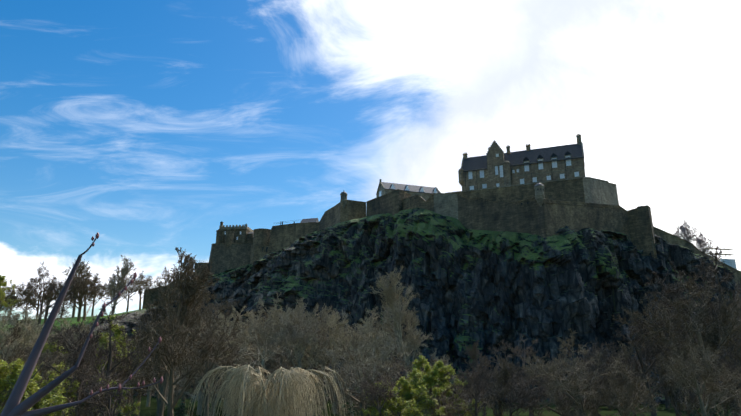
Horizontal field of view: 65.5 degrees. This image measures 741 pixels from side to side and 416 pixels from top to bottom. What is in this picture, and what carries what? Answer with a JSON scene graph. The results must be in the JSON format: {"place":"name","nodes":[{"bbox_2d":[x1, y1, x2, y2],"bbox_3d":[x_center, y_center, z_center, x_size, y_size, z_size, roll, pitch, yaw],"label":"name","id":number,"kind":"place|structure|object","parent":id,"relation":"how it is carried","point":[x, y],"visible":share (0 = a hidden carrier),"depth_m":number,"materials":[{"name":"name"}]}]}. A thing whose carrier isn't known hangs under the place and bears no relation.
{"place":"outdoors","nodes":[
{"label":"outdoors","id":0,"kind":"place"},
{"bbox_2d":[216,222,253,245],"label":"castle tower","id":1,"kind":"structure","parent":0,"point":[227,235],"depth_m":260.25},
{"bbox_2d":[0,0,740,319],"label":"sky","id":2,"kind":"structure","parent":0,"point":[146,126],"materials":[{"name":"blue"}]},
{"bbox_2d":[88,396,730,415],"bbox_3d":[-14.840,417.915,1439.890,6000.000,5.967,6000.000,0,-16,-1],"label":"ground","id":3,"kind":"structure","parent":0,"point":[151,410],"depth_m":103.46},
{"bbox_2d":[0,317,56,387],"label":"garden tree","id":4,"kind":"object","parent":3,"relation":"on","point":[15,357],"visible":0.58,"depth_m":58.38,"materials":[{"name":"green plant"}]},
{"bbox_2d":[0,311,65,361],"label":"garden tree","id":5,"kind":"object","parent":3,"relation":"on","point":[23,340],"visible":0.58,"depth_m":104.37,"materials":[{"name":"brown plant"}]},
{"bbox_2d":[6,346,59,394],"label":"garden tree","id":6,"kind":"object","parent":3,"relation":"on","point":[46,370],"visible":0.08,"depth_m":67.72,"materials":[{"name":"green plant"}]},
{"bbox_2d":[0,358,68,415],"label":"bush","id":7,"kind":"object","parent":3,"relation":"on","point":[11,377],"visible":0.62,"depth_m":27.41,"materials":[{"name":"green plant"}]},
{"bbox_2d":[0,305,71,362],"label":"tree","id":8,"kind":"object","parent":3,"relation":"on","point":[13,323],"visible":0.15,"depth_m":138.23,"materials":[{"name":"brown plant"}]},
{"bbox_2d":[5,340,72,388],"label":"garden tree","id":9,"kind":"object","parent":3,"relation":"on","point":[46,346],"visible":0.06,"depth_m":70.70,"materials":[{"name":"green plant"}]},
{"bbox_2d":[25,368,81,415],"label":"tree","id":10,"kind":"object","parent":3,"relation":"on","point":[51,378],"visible":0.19,"depth_m":43.32,"materials":[{"name":"green plant"}]},
{"bbox_2d":[40,325,97,377],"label":"garden tree","id":11,"kind":"object","parent":3,"relation":"on","point":[55,354],"visible":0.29,"depth_m":89.66,"materials":[{"name":"brown plant"}]},
{"bbox_2d":[35,312,104,388],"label":"tree","id":12,"kind":"object","parent":3,"relation":"on","point":[65,322],"visible":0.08,"depth_m":143.99,"materials":[{"name":"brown plant"}]},
{"bbox_2d":[33,320,126,365],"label":"tree","id":13,"kind":"object","parent":3,"relation":"on","point":[84,325],"visible":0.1,"depth_m":128.46,"materials":[{"name":"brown plant"}]},
{"bbox_2d":[62,340,99,415],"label":"tree","id":14,"kind":"object","parent":3,"relation":"on","point":[75,359],"visible":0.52,"depth_m":45.89,"materials":[{"name":"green plant"}]},
{"bbox_2d":[42,363,120,415],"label":"tree","id":15,"kind":"object","parent":3,"relation":"on","point":[80,412],"visible":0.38,"depth_m":43.72,"materials":[{"name":"brown plant"}]},
{"bbox_2d":[0,232,163,415],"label":"tree twigs","id":16,"kind":"object","parent":3,"relation":"on","point":[13,406],"visible":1,"depth_m":1.90,"materials":[{"name":"brown plant"}]},
{"bbox_2d":[39,304,164,410],"bbox_3d":[-28.920,17.894,62.217,13.036,14.916,8.428,-2,-16,6],"label":"garden tree","id":17,"kind":"object","parent":3,"relation":"on","point":[91,342],"visible":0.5,"depth_m":62.32,"materials":[{"name":"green plant"}]},
{"bbox_2d":[71,378,140,415],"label":"tree","id":18,"kind":"object","parent":3,"relation":"on","point":[136,411],"visible":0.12,"depth_m":49.80,"materials":[{"name":"green plant"}]},
{"bbox_2d":[76,345,138,404],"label":"garden tree","id":19,"kind":"object","parent":3,"relation":"on","point":[115,352],"visible":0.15,"depth_m":76.81,"materials":[{"name":"brown plant"}]},
{"bbox_2d":[83,368,134,415],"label":"tree","id":20,"kind":"object","parent":3,"relation":"on","point":[105,402],"visible":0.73,"depth_m":41.49,"materials":[{"name":"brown plant"}]},
{"bbox_2d":[89,315,141,385],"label":"tree","id":21,"kind":"object","parent":3,"relation":"on","point":[116,330],"visible":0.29,"depth_m":109.72,"materials":[{"name":"green plant"}]},
{"bbox_2d":[111,353,162,406],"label":"garden tree","id":22,"kind":"object","parent":3,"relation":"on","point":[146,378],"visible":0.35,"depth_m":65.40,"materials":[{"name":"brown plant"}]},
{"bbox_2d":[104,322,192,415],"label":"garden tree","id":23,"kind":"object","parent":3,"relation":"on","point":[138,399],"visible":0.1,"depth_m":79.22,"materials":[{"name":"brown plant"}]},
{"bbox_2d":[131,247,219,415],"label":"garden tree","id":24,"kind":"object","parent":3,"relation":"on","point":[186,287],"visible":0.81,"depth_m":59.47,"materials":[{"name":"brown plant"}]},
{"bbox_2d":[126,308,232,415],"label":"tree","id":25,"kind":"object","parent":3,"relation":"on","point":[165,346],"visible":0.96,"depth_m":36.72,"materials":[{"name":"brown plant"}]},
{"bbox_2d":[157,276,217,407],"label":"tree","id":26,"kind":"object","parent":3,"relation":"on","point":[199,299],"visible":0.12,"depth_m":115.33,"materials":[{"name":"brown plant"}]},
{"bbox_2d":[157,305,246,415],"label":"garden tree","id":27,"kind":"object","parent":3,"relation":"on","point":[208,366],"visible":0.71,"depth_m":67.49,"materials":[{"name":"brown plant"}]},
{"bbox_2d":[149,310,258,414],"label":"garden tree","id":28,"kind":"object","parent":3,"relation":"on","point":[199,399],"visible":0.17,"depth_m":94.46,"materials":[{"name":"brown plant"}]},
{"bbox_2d":[178,340,247,415],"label":"garden tree","id":29,"kind":"object","parent":3,"relation":"on","point":[201,389],"visible":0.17,"depth_m":85.30,"materials":[{"name":"brown plant"}]},
{"bbox_2d":[193,313,260,412],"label":"garden tree","id":30,"kind":"object","parent":3,"relation":"on","point":[246,332],"visible":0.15,"depth_m":99.69,"materials":[{"name":"brown plant"}]},
{"bbox_2d":[195,311,275,403],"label":"crag tree","id":31,"kind":"object","parent":3,"relation":"on","point":[231,324],"visible":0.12,"depth_m":110.03,"materials":[{"name":"brown plant"}]},
{"bbox_2d":[209,306,273,403],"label":"garden tree","id":32,"kind":"object","parent":3,"relation":"on","point":[241,310],"visible":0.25,"depth_m":122.40,"materials":[{"name":"brown plant"}]},
{"bbox_2d":[186,292,321,385],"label":"garden tree","id":33,"kind":"object","parent":3,"relation":"on","point":[263,357],"visible":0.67,"depth_m":96.35,"materials":[{"name":"brown plant"}]},
{"bbox_2d":[242,305,295,384],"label":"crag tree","id":34,"kind":"object","parent":3,"relation":"on","point":[261,342],"visible":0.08,"depth_m":125.59,"materials":[{"name":"brown plant"}]},
{"bbox_2d":[187,365,352,415],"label":"weeping willow","id":35,"kind":"object","parent":3,"relation":"on","point":[289,381],"visible":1,"depth_m":33.07,"materials":[{"name":"beige plant"}]},
{"bbox_2d":[248,300,301,403],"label":"garden tree","id":36,"kind":"object","parent":3,"relation":"on","point":[261,326],"visible":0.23,"depth_m":115.53,"materials":[{"name":"brown plant"}]},
{"bbox_2d":[248,321,310,391],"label":"crag tree","id":37,"kind":"object","parent":3,"relation":"on","point":[268,369],"visible":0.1,"depth_m":107.14,"materials":[{"name":"brown plant"}]},
{"bbox_2d":[214,348,347,415],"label":"tree","id":38,"kind":"object","parent":3,"relation":"on","point":[287,366],"visible":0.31,"depth_m":53.37,"materials":[{"name":"brown plant"}]},
{"bbox_2d":[257,301,334,411],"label":"garden tree","id":39,"kind":"object","parent":3,"relation":"on","point":[300,335],"visible":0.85,"depth_m":94.93,"materials":[{"name":"brown plant"}]},
{"bbox_2d":[269,299,325,364],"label":"crag tree","id":40,"kind":"object","parent":3,"relation":"on","point":[315,309],"visible":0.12,"depth_m":119.11,"materials":[{"name":"brown plant"}]},
{"bbox_2d":[276,297,322,368],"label":"crag tree","id":41,"kind":"object","parent":3,"relation":"on","point":[300,305],"visible":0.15,"depth_m":116.20,"materials":[{"name":"brown plant"}]},
{"bbox_2d":[284,380,324,415],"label":"garden tree","id":42,"kind":"object","parent":3,"relation":"on","point":[311,401],"visible":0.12,"depth_m":46.29,"materials":[{"name":"brown plant"}]},
{"bbox_2d":[275,317,344,395],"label":"crag tree","id":43,"kind":"object","parent":3,"relation":"on","point":[305,368],"visible":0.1,"depth_m":107.27,"materials":[{"name":"brown plant"}]},
{"bbox_2d":[280,303,350,405],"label":"garden tree","id":44,"kind":"object","parent":3,"relation":"on","point":[328,316],"visible":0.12,"depth_m":116.98,"materials":[{"name":"brown plant"}]},
{"bbox_2d":[292,321,349,408],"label":"crag tree","id":45,"kind":"object","parent":3,"relation":"on","point":[322,355],"visible":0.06,"depth_m":106.58,"materials":[{"name":"brown plant"}]},
{"bbox_2d":[285,312,375,413],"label":"garden tree","id":46,"kind":"object","parent":3,"relation":"on","point":[337,329],"visible":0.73,"depth_m":96.73,"materials":[{"name":"brown plant"}]},
{"bbox_2d":[314,347,384,415],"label":"garden tree","id":47,"kind":"object","parent":3,"relation":"on","point":[346,361],"visible":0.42,"depth_m":80.86,"materials":[{"name":"brown plant"}]},
{"bbox_2d":[303,335,404,415],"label":"tree","id":48,"kind":"object","parent":3,"relation":"on","point":[353,372],"visible":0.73,"depth_m":48.91,"materials":[{"name":"brown plant"}]},
{"bbox_2d":[330,371,396,415],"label":"garden tree","id":49,"kind":"object","parent":3,"relation":"on","point":[351,399],"visible":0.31,"depth_m":51.32,"materials":[{"name":"brown plant"}]},
{"bbox_2d":[322,316,410,388],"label":"garden tree","id":50,"kind":"object","parent":3,"relation":"on","point":[387,351],"visible":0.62,"depth_m":91.73,"materials":[{"name":"brown plant"}]},
{"bbox_2d":[339,318,397,407],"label":"garden tree","id":51,"kind":"object","parent":3,"relation":"on","point":[378,343],"visible":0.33,"depth_m":104.63,"materials":[{"name":"brown plant"}]},
{"bbox_2d":[343,306,396,385],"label":"crag tree","id":52,"kind":"object","parent":3,"relation":"on","point":[374,313],"visible":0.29,"depth_m":122.95,"materials":[{"name":"brown plant"}]},
{"bbox_2d":[0,207,740,403],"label":"castle rock","id":53,"kind":"object","parent":3,"relation":"on","point":[486,288],"visible":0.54,"depth_m":169.36,"materials":[{"name":"stone"}]},
{"bbox_2d":[0,275,20,308],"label":"tree","id":54,"kind":"object","parent":53,"relation":"on","point":[3,294],"visible":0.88,"depth_m":219.08,"materials":[{"name":"green plant"}]},
{"bbox_2d":[0,303,40,349],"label":"tree","id":55,"kind":"object","parent":53,"relation":"on","point":[5,316],"visible":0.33,"depth_m":163.72,"materials":[{"name":"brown plant"}]},
{"bbox_2d":[9,278,61,329],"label":"tree","id":56,"kind":"object","parent":53,"relation":"on","point":[30,300],"visible":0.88,"depth_m":198.13,"materials":[{"name":"brown plant"}]},
{"bbox_2d":[4,261,82,327],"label":"tree","id":57,"kind":"object","parent":53,"relation":"on","point":[30,284],"visible":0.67,"depth_m":201.15,"materials":[{"name":"brown plant"}]},
{"bbox_2d":[11,279,76,328],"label":"tree","id":58,"kind":"object","parent":53,"relation":"on","point":[59,312],"visible":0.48,"depth_m":211.48,"materials":[{"name":"brown plant"}]},
{"bbox_2d":[63,259,92,317],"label":"ridge tree","id":59,"kind":"object","parent":53,"relation":"on","point":[80,268],"visible":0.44,"depth_m":258.76,"materials":[{"name":"brown plant"}]},
{"bbox_2d":[70,266,100,320],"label":"tree","id":60,"kind":"object","parent":53,"relation":"on","point":[85,285],"visible":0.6,"depth_m":221.53,"materials":[{"name":"brown plant"}]},
{"bbox_2d":[66,271,105,321],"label":"tree","id":61,"kind":"object","parent":53,"relation":"on","point":[80,300],"visible":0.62,"depth_m":216.58,"materials":[{"name":"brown plant"}]},
{"bbox_2d":[102,255,136,316],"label":"tree","id":62,"kind":"object","parent":53,"relation":"on","point":[112,289],"visible":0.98,"depth_m":213.37,"materials":[{"name":"brown plant"}]},
{"bbox_2d":[109,272,148,311],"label":"ridge tree","id":63,"kind":"object","parent":53,"relation":"on","point":[133,290],"visible":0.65,"depth_m":255.56,"materials":[{"name":"brown plant"}]},
{"bbox_2d":[129,270,151,309],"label":"ridge tree","id":64,"kind":"object","parent":53,"relation":"on","point":[136,282],"visible":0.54,"depth_m":266.09,"materials":[{"name":"brown plant"}]},
{"bbox_2d":[139,271,167,296],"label":"ridge tree","id":65,"kind":"object","parent":53,"relation":"attached to","point":[153,285],"visible":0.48,"depth_m":257.22,"materials":[{"name":"brown plant"}]},
{"bbox_2d":[160,264,182,287],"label":"ridge tree","id":66,"kind":"object","parent":53,"relation":"on","point":[172,276],"visible":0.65,"depth_m":258.20,"materials":[{"name":"brown plant"}]},
{"bbox_2d":[198,289,239,322],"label":"tree","id":67,"kind":"object","parent":53,"relation":"on","point":[223,307],"visible":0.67,"depth_m":199.77,"materials":[{"name":"brown plant"}]},
{"bbox_2d":[376,179,440,200],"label":"building","id":68,"kind":"structure","parent":53,"relation":"on","point":[425,193],"depth_m":220.55,"materials":[{"name":"grey glass"}]},
{"bbox_2d":[534,181,544,206],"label":"turret","id":69,"kind":"object","parent":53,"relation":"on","point":[539,192],"visible":0.98,"depth_m":167.20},
{"bbox_2d":[674,220,699,241],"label":"tree","id":70,"kind":"object","parent":53,"relation":"on","point":[685,230],"visible":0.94,"depth_m":202.61,"materials":[{"name":"grey plant"}]},
{"bbox_2d":[693,232,715,252],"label":"tree","id":71,"kind":"object","parent":53,"relation":"on","point":[701,242],"visible":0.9,"depth_m":202.01,"materials":[{"name":"grey plant"}]},
{"bbox_2d":[702,246,736,268],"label":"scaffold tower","id":72,"kind":"structure","parent":53,"relation":"on","point":[731,262],"depth_m":188.89,"materials":[{"name":"metal"}]},
{"bbox_2d":[358,364,398,415],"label":"tree","id":73,"kind":"object","parent":3,"relation":"on","point":[372,394],"visible":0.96,"depth_m":44.57,"materials":[{"name":"brown plant"}]},
{"bbox_2d":[355,314,418,371],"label":"crag tree","id":74,"kind":"object","parent":3,"relation":"on","point":[387,325],"visible":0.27,"depth_m":118.41,"materials":[{"name":"brown plant"}]},
{"bbox_2d":[370,266,432,377],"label":"garden tree","id":75,"kind":"object","parent":3,"relation":"on","point":[390,294],"visible":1,"depth_m":106.84,"materials":[{"name":"brown plant"}]},
{"bbox_2d":[363,353,441,415],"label":"tree","id":76,"kind":"object","parent":3,"relation":"on","point":[402,369],"visible":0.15,"depth_m":56.90,"materials":[{"name":"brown plant"}]},
{"bbox_2d":[362,376,444,415],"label":"bush","id":77,"kind":"object","parent":3,"relation":"on","point":[403,382],"visible":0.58,"depth_m":46.05,"materials":[{"name":"green plant"}]},
{"bbox_2d":[367,360,449,415],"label":"bush","id":78,"kind":"object","parent":3,"relation":"on","point":[425,382],"visible":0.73,"depth_m":47.97,"materials":[{"name":"green plant"}]},
{"bbox_2d":[399,355,449,414],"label":"garden tree","id":79,"kind":"object","parent":3,"relation":"on","point":[418,364],"visible":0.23,"depth_m":63.82,"materials":[{"name":"green plant"}]},
{"bbox_2d":[419,349,455,396],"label":"garden tree","id":80,"kind":"object","parent":3,"relation":"on","point":[443,359],"visible":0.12,"depth_m":72.12,"materials":[{"name":"brown plant"}]},
{"bbox_2d":[392,355,503,415],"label":"tree","id":81,"kind":"object","parent":3,"relation":"on","point":[445,404],"visible":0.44,"depth_m":52.76,"materials":[{"name":"brown plant"}]},
{"bbox_2d":[419,364,483,415],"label":"bush","id":82,"kind":"object","parent":3,"relation":"on","point":[450,370],"visible":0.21,"depth_m":60.94,"materials":[{"name":"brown plant"}]},
{"bbox_2d":[445,358,507,415],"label":"garden tree","id":83,"kind":"object","parent":3,"relation":"on","point":[484,372],"visible":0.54,"depth_m":60.42,"materials":[{"name":"brown plant"}]},
{"bbox_2d":[462,340,492,401],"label":"crag tree","id":84,"kind":"object","parent":3,"relation":"on","point":[473,355],"visible":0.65,"depth_m":114.70,"materials":[{"name":"brown plant"}]},
{"bbox_2d":[457,360,498,415],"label":"garden tree","id":85,"kind":"object","parent":3,"relation":"on","point":[475,376],"visible":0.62,"depth_m":88.18,"materials":[{"name":"brown plant"}]},
{"bbox_2d":[480,354,516,415],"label":"tree","id":86,"kind":"object","parent":3,"relation":"on","point":[504,373],"visible":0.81,"depth_m":57.32,"materials":[{"name":"brown plant"}]},
{"bbox_2d":[484,367,549,415],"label":"garden tree","id":87,"kind":"object","parent":3,"relation":"on","point":[519,404],"visible":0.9,"depth_m":55.80,"materials":[{"name":"brown plant"}]},
{"bbox_2d":[479,334,573,415],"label":"garden tree","id":88,"kind":"object","parent":3,"relation":"on","point":[523,383],"visible":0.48,"depth_m":78.12,"materials":[{"name":"brown plant"}]},
{"bbox_2d":[520,356,598,415],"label":"garden tree","id":89,"kind":"object","parent":3,"relation":"on","point":[543,390],"visible":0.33,"depth_m":58.62,"materials":[{"name":"brown plant"}]},
{"bbox_2d":[519,328,632,415],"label":"tree","id":90,"kind":"object","parent":3,"relation":"on","point":[567,388],"visible":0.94,"depth_m":48.36,"materials":[{"name":"brown plant"}]},
{"bbox_2d":[553,376,609,415],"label":"tree","id":91,"kind":"object","parent":3,"relation":"on","point":[583,409],"visible":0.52,"depth_m":48.59,"materials":[{"name":"brown plant"}]},
{"bbox_2d":[543,339,648,408],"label":"garden tree","id":92,"kind":"object","parent":3,"relation":"on","point":[571,353],"visible":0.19,"depth_m":84.85,"materials":[{"name":"brown plant"}]},
{"bbox_2d":[552,374,650,415],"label":"garden tree","id":93,"kind":"object","parent":3,"relation":"on","point":[591,406],"visible":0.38,"depth_m":54.20,"materials":[{"name":"brown plant"}]},
{"bbox_2d":[601,359,645,415],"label":"garden tree","id":94,"kind":"object","parent":3,"relation":"on","point":[621,383],"visible":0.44,"depth_m":48.73,"materials":[{"name":"brown plant"}]},
{"bbox_2d":[595,368,662,415],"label":"tree","id":95,"kind":"object","parent":3,"relation":"on","point":[621,399],"visible":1,"depth_m":43.84,"materials":[{"name":"brown plant"}]},
{"bbox_2d":[607,355,653,415],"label":"garden tree","id":96,"kind":"object","parent":3,"relation":"on","point":[636,375],"visible":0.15,"depth_m":75.44,"materials":[{"name":"brown plant"}]},
{"bbox_2d":[578,316,695,415],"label":"garden tree","id":97,"kind":"object","parent":3,"relation":"on","point":[641,350],"visible":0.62,"depth_m":66.70,"materials":[{"name":"brown plant"}]},
{"bbox_2d":[641,301,679,408],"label":"crag tree","id":98,"kind":"object","parent":3,"relation":"on","point":[667,403],"visible":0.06,"depth_m":114.92,"materials":[{"name":"brown plant"}]},
{"bbox_2d":[611,281,732,415],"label":"garden tree","id":99,"kind":"object","parent":3,"relation":"on","point":[654,316],"visible":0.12,"depth_m":83.08,"materials":[{"name":"brown plant"}]},
{"bbox_2d":[648,329,701,415],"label":"tree","id":100,"kind":"object","parent":3,"relation":"on","point":[681,348],"visible":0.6,"depth_m":56.01,"materials":[{"name":"brown plant"}]},
{"bbox_2d":[624,274,740,415],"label":"garden tree","id":101,"kind":"object","parent":3,"relation":"on","point":[727,331],"visible":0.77,"depth_m":64.97,"materials":[{"name":"brown plant"}]},
{"bbox_2d":[654,375,725,415],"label":"garden tree","id":102,"kind":"object","parent":3,"relation":"on","point":[692,395],"visible":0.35,"depth_m":52.48,"materials":[{"name":"brown plant"}]},
{"bbox_2d":[645,246,740,415],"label":"garden tree","id":103,"kind":"object","parent":3,"relation":"on","point":[673,293],"visible":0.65,"depth_m":75.28,"materials":[{"name":"brown plant"}]},
{"bbox_2d":[665,337,726,415],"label":"tree","id":104,"kind":"object","parent":3,"relation":"on","point":[694,373],"visible":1,"depth_m":43.06,"materials":[{"name":"brown plant"}]},
{"bbox_2d":[662,341,740,415],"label":"tree","id":105,"kind":"object","parent":3,"relation":"on","point":[725,381],"visible":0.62,"depth_m":45.49,"materials":[{"name":"brown plant"}]},
{"bbox_2d":[689,369,740,415],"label":"tree","id":106,"kind":"object","parent":3,"relation":"on","point":[728,402],"visible":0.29,"depth_m":52.70,"materials":[{"name":"brown plant"}]},
{"bbox_2d":[703,295,740,363],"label":"garden tree","id":107,"kind":"object","parent":3,"relation":"on","point":[728,343],"visible":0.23,"depth_m":69.14,"materials":[{"name":"brown plant"}]},
{"bbox_2d":[713,340,740,399],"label":"garden tree","id":108,"kind":"object","parent":3,"relation":"on","point":[728,365],"visible":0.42,"depth_m":57.66,"materials":[{"name":"brown plant"}]},
{"bbox_2d":[142,177,740,308],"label":"castle curtain walls","id":109,"kind":"structure","parent":0,"point":[578,203],"depth_m":183.65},
{"bbox_2d":[458,134,584,190],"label":"castle building","id":110,"kind":"structure","parent":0,"point":[495,166],"depth_m":194.22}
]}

